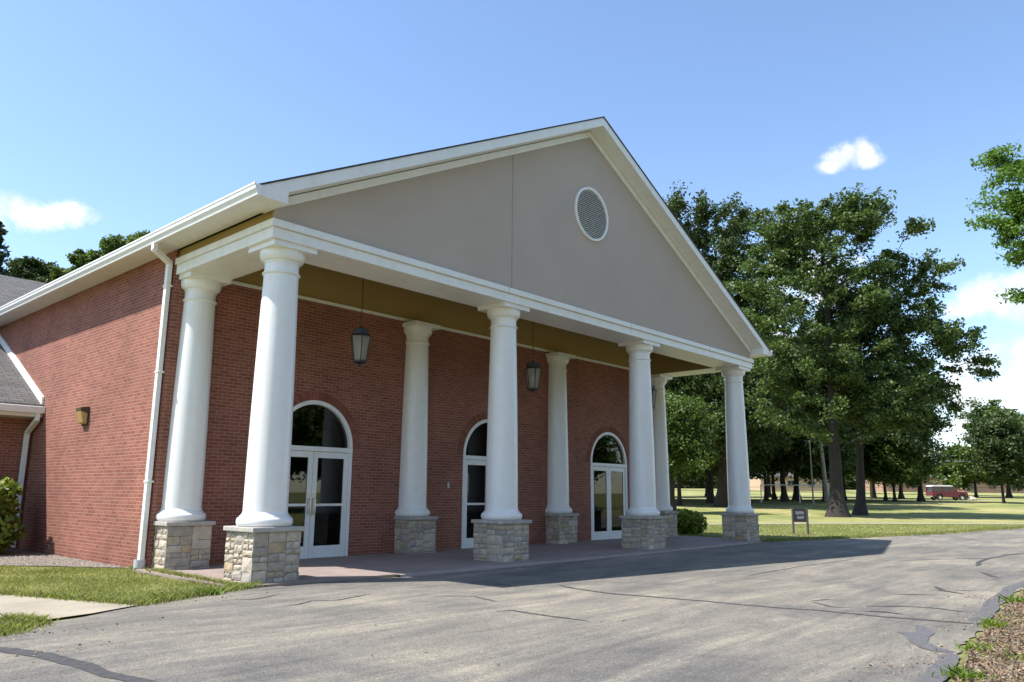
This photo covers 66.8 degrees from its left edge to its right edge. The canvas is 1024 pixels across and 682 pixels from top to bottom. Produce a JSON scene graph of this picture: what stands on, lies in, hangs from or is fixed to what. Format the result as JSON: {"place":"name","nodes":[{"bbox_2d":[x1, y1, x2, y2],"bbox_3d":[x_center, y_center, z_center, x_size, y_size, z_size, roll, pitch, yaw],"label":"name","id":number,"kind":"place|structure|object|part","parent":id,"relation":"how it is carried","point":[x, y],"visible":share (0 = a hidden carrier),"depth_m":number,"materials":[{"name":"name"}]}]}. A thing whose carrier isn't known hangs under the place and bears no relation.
{"place":"outdoors","nodes":[
{"label":"outdoors","id":0,"kind":"place"},
{"bbox_2d":[133,536,764,588],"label":"portico paving","id":1,"kind":"structure","parent":0,"point":[349,568],"depth_m":15.95,"materials":[{"name":"grey concrete"}]},
{"bbox_2d":[0,528,1023,681],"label":"driveway","id":2,"kind":"structure","parent":0,"point":[329,637],"depth_m":8.62,"materials":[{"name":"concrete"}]},
{"bbox_2d":[193,586,228,595],"bbox_3d":[-4.188,3.479,10.859,0.531,0.120,0.559,-9,-15,41],"label":"weed","id":3,"kind":"object","parent":2,"relation":"on","point":[214,593],"visible":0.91,"depth_m":10.80,"materials":[{"name":"green plant"}]},
{"bbox_2d":[3,582,1011,680],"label":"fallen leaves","id":4,"kind":"object","parent":2,"relation":"on","point":[929,658],"visible":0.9,"depth_m":7.34,"materials":[{"name":"brown plant"}]},
{"bbox_2d":[0,553,1021,681],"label":"crack seal","id":5,"kind":"object","parent":2,"relation":"on","point":[93,668],"visible":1,"depth_m":6.86,"materials":[{"name":"black asphalt"}]},
{"bbox_2d":[897,581,1023,681],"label":"asphalt patch","id":6,"kind":"object","parent":2,"relation":"on","point":[921,636],"visible":0.87,"depth_m":7.88,"materials":[{"name":"grey asphalt"}]},
{"bbox_2d":[0,488,1023,681],"bbox_3d":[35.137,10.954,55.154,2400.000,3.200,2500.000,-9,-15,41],"label":"lawn","id":7,"kind":"structure","parent":0,"point":[984,508],"depth_m":63.32,"materials":[{"name":"green plant"}]},
{"bbox_2d":[0,221,11,276],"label":"spruce tree","id":8,"kind":"object","parent":7,"relation":"on","point":[3,254],"visible":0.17,"depth_m":56.91,"materials":[{"name":"green plant"}]},
{"bbox_2d":[3,256,58,282],"bbox_3d":[-39.467,2.883,62.544,5.369,20.492,7.544,-49,-50,75],"label":"maple tree","id":9,"kind":"object","parent":7,"relation":"on","point":[30,268],"visible":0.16,"depth_m":62.93,"materials":[{"name":"green plant"}]},
{"bbox_2d":[0,549,127,567],"bbox_3d":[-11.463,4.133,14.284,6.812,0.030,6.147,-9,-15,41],"label":"gravel","id":10,"kind":"structure","parent":7,"relation":"on","point":[13,557],"depth_m":15.66,"materials":[{"name":"grey gravel"}]},
{"bbox_2d":[0,475,25,552],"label":"shrub","id":11,"kind":"object","parent":10,"relation":"on","point":[10,521],"visible":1,"depth_m":17.08,"materials":[{"name":"green plant"}]},
{"bbox_2d":[0,594,135,618],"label":"walkway","id":12,"kind":"structure","parent":7,"relation":"on","point":[57,608],"depth_m":9.51,"materials":[{"name":"concrete"}]},
{"bbox_2d":[47,230,154,281],"bbox_3d":[-33.822,1.747,62.452,8.670,22.780,6.296,5,-12,-20],"label":"maple tree","id":13,"kind":"object","parent":7,"relation":"on","point":[78,258],"visible":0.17,"depth_m":63.23,"materials":[{"name":"green plant"}]},
{"bbox_2d":[0,565,214,621],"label":"grass","id":14,"kind":"structure","parent":7,"relation":"on","point":[93,582],"depth_m":12.14,"materials":[{"name":"green plant"}]},
{"bbox_2d":[0,116,771,582],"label":"brick hall","id":15,"kind":"structure","parent":7,"relation":"on","point":[248,420],"depth_m":17.72,"materials":[{"name":"red brick"}]},
{"bbox_2d":[76,407,89,425],"bbox_3d":[-9.383,1.638,16.956,0.312,0.408,0.178,-9,-15,41],"label":"wall lamp","id":16,"kind":"object","parent":15,"relation":"attached to","point":[82,415],"visible":1,"depth_m":16.89,"materials":[{"name":"yellow glass"}]},
{"bbox_2d":[350,278,370,366],"bbox_3d":[-3.156,-0.689,16.357,0.405,2.502,0.468,-9,-15,41],"label":"hanging lantern","id":17,"kind":"object","parent":15,"relation":"hanging from","point":[360,332],"visible":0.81,"depth_m":16.14,"materials":[{"name":"black metal"}]},
{"bbox_2d":[524,360,541,393],"bbox_3d":[0.550,0.132,20.381,0.405,2.502,0.468,-9,-15,41],"label":"hanging lantern","id":18,"kind":"object","parent":15,"relation":"hanging from","point":[532,365],"visible":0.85,"depth_m":20.16,"materials":[{"name":"black metal"}]},
{"bbox_2d":[651,385,656,408],"bbox_3d":[4.313,0.967,24.466,0.405,2.502,0.468,-9,-15,41],"label":"hanging lantern","id":19,"kind":"object","parent":15,"relation":"hanging from","point":[653,388],"visible":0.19,"depth_m":24.22,"materials":[{"name":"black metal"}]},
{"bbox_2d":[0,526,1023,637],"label":"edge grass","id":20,"kind":"structure","parent":7,"relation":"on","point":[15,623],"depth_m":10.42,"materials":[{"name":"green plant"}]},
{"bbox_2d":[395,541,759,576],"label":"kerb","id":21,"kind":"structure","parent":7,"relation":"on","point":[522,564],"depth_m":16.20,"materials":[{"name":"concrete"}]},
{"bbox_2d":[673,508,707,534],"bbox_3d":[6.293,6.615,28.392,1.606,1.005,1.457,-9,-15,41],"label":"shrub","id":22,"kind":"object","parent":7,"relation":"on","point":[691,522],"visible":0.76,"depth_m":27.98,"materials":[{"name":"green plant"}]},
{"bbox_2d":[665,390,725,509],"bbox_3d":[11.732,8.131,57.968,7.582,9.309,6.946,-9,-15,41],"label":"maple tree","id":23,"kind":"object","parent":7,"relation":"on","point":[688,449],"visible":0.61,"depth_m":56.96,"materials":[{"name":"green plant"}]},
{"bbox_2d":[680,469,713,481],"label":"grove tree","id":24,"kind":"object","parent":7,"relation":"on","point":[694,474],"depth_m":88.59,"materials":[{"name":"green plant"}]},
{"bbox_2d":[692,470,716,496],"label":"grove tree","id":25,"kind":"object","parent":7,"relation":"on","point":[705,475],"visible":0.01,"depth_m":115.80,"materials":[{"name":"plant"}]},
{"bbox_2d":[665,373,750,505],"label":"grove tree","id":26,"kind":"object","parent":7,"relation":"on","point":[716,446],"visible":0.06,"depth_m":70.12,"materials":[{"name":"green plant"}]},
{"bbox_2d":[704,462,769,477],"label":"grove tree","id":27,"kind":"object","parent":7,"relation":"on","point":[714,471],"depth_m":85.91,"materials":[{"name":"green plant"}]},
{"bbox_2d":[702,378,780,473],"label":"grove tree","id":28,"kind":"object","parent":7,"relation":"on","point":[762,453],"visible":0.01,"depth_m":76.98,"materials":[{"name":"green plant"}]},
{"bbox_2d":[663,181,820,506],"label":"oak tree","id":29,"kind":"object","parent":7,"relation":"on","point":[728,243],"visible":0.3,"depth_m":69.74,"materials":[{"name":"green plant"}]},
{"bbox_2d":[705,360,779,502],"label":"grove tree","id":30,"kind":"object","parent":7,"relation":"on","point":[710,497],"depth_m":76.14,"materials":[{"name":"green plant"}]},
{"bbox_2d":[713,437,781,479],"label":"grove tree","id":31,"kind":"object","parent":7,"relation":"on","point":[753,464],"visible":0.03,"depth_m":79.42,"materials":[{"name":"green plant"}]},
{"bbox_2d":[749,393,789,500],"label":"grove tree","id":32,"kind":"object","parent":7,"relation":"on","point":[776,467],"visible":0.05,"depth_m":85.93,"materials":[{"name":"green plant"}]},
{"bbox_2d":[767,474,771,496],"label":"grove tree","id":33,"kind":"object","parent":7,"relation":"on","point":[769,488],"depth_m":117.82,"materials":[{"name":"brown plant"}]},
{"bbox_2d":[768,466,790,499],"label":"grove tree","id":34,"kind":"object","parent":7,"relation":"on","point":[774,496],"visible":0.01,"depth_m":93.97,"materials":[{"name":"plant"}]},
{"bbox_2d":[749,472,828,490],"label":"house","id":35,"kind":"structure","parent":7,"relation":"on","point":[754,484],"depth_m":172.29,"materials":[{"name":"beige"}]},
{"bbox_2d":[787,480,793,486],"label":"window","id":36,"kind":"structure","parent":35,"relation":"in","point":[790,482],"depth_m":172.28,"materials":[{"name":"grey glass"}]},
{"bbox_2d":[760,484,828,502],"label":"pipe rail","id":37,"kind":"object","parent":7,"relation":"on","point":[787,485],"visible":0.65,"depth_m":78.67,"materials":[{"name":"grey metal"}]},
{"bbox_2d":[674,467,936,489],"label":"distant wood","id":38,"kind":"object","parent":7,"relation":"on","point":[697,483],"visible":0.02,"depth_m":219.63,"materials":[{"name":"green plant"}]},
{"bbox_2d":[758,344,854,501],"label":"grove tree","id":39,"kind":"object","parent":7,"relation":"on","point":[802,440],"visible":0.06,"depth_m":80.43,"materials":[{"name":"green plant"}]},
{"bbox_2d":[776,345,838,502],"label":"sycamore tree","id":40,"kind":"object","parent":7,"relation":"on","point":[825,484],"visible":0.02,"depth_m":78.89,"materials":[{"name":"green plant"}]},
{"bbox_2d":[768,329,855,500],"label":"grove tree","id":41,"kind":"object","parent":7,"relation":"on","point":[795,496],"visible":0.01,"depth_m":85.92,"materials":[{"name":"green plant"}]},
{"bbox_2d":[809,440,814,503],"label":"light pole","id":42,"kind":"object","parent":7,"relation":"on","point":[811,474],"visible":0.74,"depth_m":76.64,"materials":[{"name":"metal"}]},
{"bbox_2d":[772,418,864,501],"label":"grove tree","id":43,"kind":"object","parent":7,"relation":"on","point":[802,471],"visible":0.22,"depth_m":82.30,"materials":[{"name":"green plant"}]},
{"bbox_2d":[820,470,855,483],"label":"grove tree","id":44,"kind":"object","parent":7,"relation":"on","point":[850,477],"visible":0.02,"depth_m":100.91,"materials":[{"name":"green plant"}]},
{"bbox_2d":[816,446,869,499],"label":"grove tree","id":45,"kind":"object","parent":7,"relation":"on","point":[828,476],"visible":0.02,"depth_m":91.11,"materials":[{"name":"plant"}]},
{"bbox_2d":[769,279,938,515],"bbox_3d":[25.989,3.896,58.348,9.786,18.110,12.890,-55,-56,77],"label":"oak tree","id":46,"kind":"object","parent":7,"relation":"on","point":[860,507],"visible":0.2,"depth_m":57.17,"materials":[{"name":"green plant"}]},
{"bbox_2d":[726,182,1001,516],"bbox_3d":[25.286,0.720,56.676,18.832,23.668,11.326,4,-12,-16],"label":"oak tree","id":47,"kind":"object","parent":7,"relation":"on","point":[789,244],"visible":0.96,"depth_m":55.05,"materials":[{"name":"green plant"}]},
{"bbox_2d":[846,471,895,498],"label":"grove tree","id":48,"kind":"object","parent":7,"relation":"on","point":[873,492],"depth_m":111.57,"materials":[{"name":"plant"}]},
{"bbox_2d":[869,481,876,497],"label":"birch tree","id":49,"kind":"object","parent":7,"relation":"on","point":[871,490],"depth_m":114.25,"materials":[{"name":"white plant"}]},
{"bbox_2d":[854,426,937,501],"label":"grove tree","id":50,"kind":"object","parent":7,"relation":"on","point":[906,471],"visible":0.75,"depth_m":84.68,"materials":[{"name":"green plant"}]},
{"bbox_2d":[865,462,929,499],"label":"grove tree","id":51,"kind":"object","parent":7,"relation":"on","point":[885,494],"visible":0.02,"depth_m":94.28,"materials":[{"name":"plant"}]},
{"bbox_2d":[846,379,964,500],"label":"maple tree","id":52,"kind":"object","parent":7,"relation":"on","point":[929,454],"visible":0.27,"depth_m":85.06,"materials":[{"name":"green plant"}]},
{"bbox_2d":[865,476,955,491],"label":"house","id":53,"kind":"structure","parent":7,"relation":"on","point":[888,488],"depth_m":170.80,"materials":[{"name":"brick"}]},
{"bbox_2d":[898,412,948,498],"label":"grove tree","id":54,"kind":"object","parent":7,"relation":"on","point":[901,495],"depth_m":111.90,"materials":[{"name":"green plant"}]},
{"bbox_2d":[925,485,968,499],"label":"parked truck","id":55,"kind":"object","parent":7,"relation":"on","point":[935,492],"visible":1,"depth_m":102.45,"materials":[{"name":"red paint"}]},
{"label":"window","id":56,"kind":"part","parent":55,"relation":"part of","materials":[{"name":"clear glass"}]},
{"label":"window frame","id":57,"kind":"part","parent":55,"relation":"part of","materials":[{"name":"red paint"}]},
{"bbox_2d":[928,442,1005,497],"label":"maple tree","id":58,"kind":"object","parent":7,"relation":"on","point":[949,473],"visible":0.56,"depth_m":127.00,"materials":[{"name":"green plant"}]},
{"bbox_2d":[965,496,976,500],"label":"boulder","id":59,"kind":"object","parent":7,"relation":"on","point":[969,498],"visible":0.8,"depth_m":102.22,"materials":[{"name":"white stone"}]},
{"bbox_2d":[945,589,1023,681],"bbox_3d":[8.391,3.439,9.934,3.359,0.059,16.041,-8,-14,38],"label":"leaf litter","id":60,"kind":"object","parent":7,"relation":"on","point":[1016,635],"visible":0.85,"depth_m":7.21,"materials":[{"name":"brown plant"}]},
{"bbox_2d":[931,664,990,681],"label":"weed","id":61,"kind":"object","parent":60,"relation":"on","point":[960,672],"visible":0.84,"depth_m":6.14,"materials":[{"name":"green plant"}]},
{"bbox_2d":[951,638,1008,651],"bbox_3d":[4.400,2.868,7.332,0.428,0.096,0.484,3,-11,-14],"label":"weed","id":62,"kind":"object","parent":60,"relation":"on","point":[973,644],"visible":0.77,"depth_m":7.32,"materials":[{"name":"green plant"}]},
{"bbox_2d":[967,615,1015,629],"bbox_3d":[5.316,3.107,8.597,0.528,0.131,0.564,-9,-15,41],"label":"weed","id":63,"kind":"object","parent":60,"relation":"on","point":[990,622],"visible":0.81,"depth_m":8.54,"materials":[{"name":"green plant"}]},
{"bbox_2d":[986,650,1023,660],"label":"weed","id":64,"kind":"object","parent":60,"relation":"on","point":[1011,656],"visible":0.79,"depth_m":6.87,"materials":[{"name":"green plant"}]},
{"bbox_2d":[996,593,1023,603],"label":"weed","id":65,"kind":"object","parent":60,"relation":"on","point":[1016,599],"visible":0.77,"depth_m":10.64,"materials":[{"name":"green plant"}]},
{"bbox_2d":[953,397,1023,497],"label":"maple tree","id":66,"kind":"object","parent":7,"relation":"on","point":[985,411],"visible":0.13,"depth_m":129.26,"materials":[{"name":"green plant"}]},
{"bbox_2d":[955,409,1023,502],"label":"maple tree","id":67,"kind":"object","parent":7,"relation":"on","point":[998,440],"visible":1,"depth_m":82.54,"materials":[{"name":"green plant"}]},
{"bbox_2d":[957,482,1023,492],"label":"house","id":68,"kind":"structure","parent":7,"relation":"on","point":[988,490],"depth_m":167.69,"materials":[{"name":"brick"}]},
{"bbox_2d":[964,139,1023,304],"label":"locust tree","id":69,"kind":"object","parent":7,"relation":"on","point":[1009,231],"visible":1,"depth_m":23.19,"materials":[{"name":"green plant"}]},
{"label":"sign bed","id":70,"kind":"structure","parent":7,"relation":"on","visible":0},
{"bbox_2d":[791,508,808,533],"bbox_3d":[10.935,6.863,29.475,0.610,1.030,0.070,0,-11,2],"label":"lawn sign","id":71,"kind":"object","parent":70,"relation":"on","point":[799,515],"visible":0.87,"depth_m":29.48,"materials":[{"name":"grey metal"}]},
{"bbox_2d":[0,0,1023,455],"label":"sky","id":72,"kind":"structure","parent":0,"point":[122,117],"materials":[{"name":"blue"}]},
{"bbox_2d":[695,523,1023,538],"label":"lawn grass","id":73,"kind":"structure","parent":0,"point":[851,530],"depth_m":34.55,"materials":[{"name":"green plant"}]},
{"bbox_2d":[708,523,1014,523],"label":"footpath","id":74,"kind":"structure","parent":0,"point":[880,523],"depth_m":41.80,"materials":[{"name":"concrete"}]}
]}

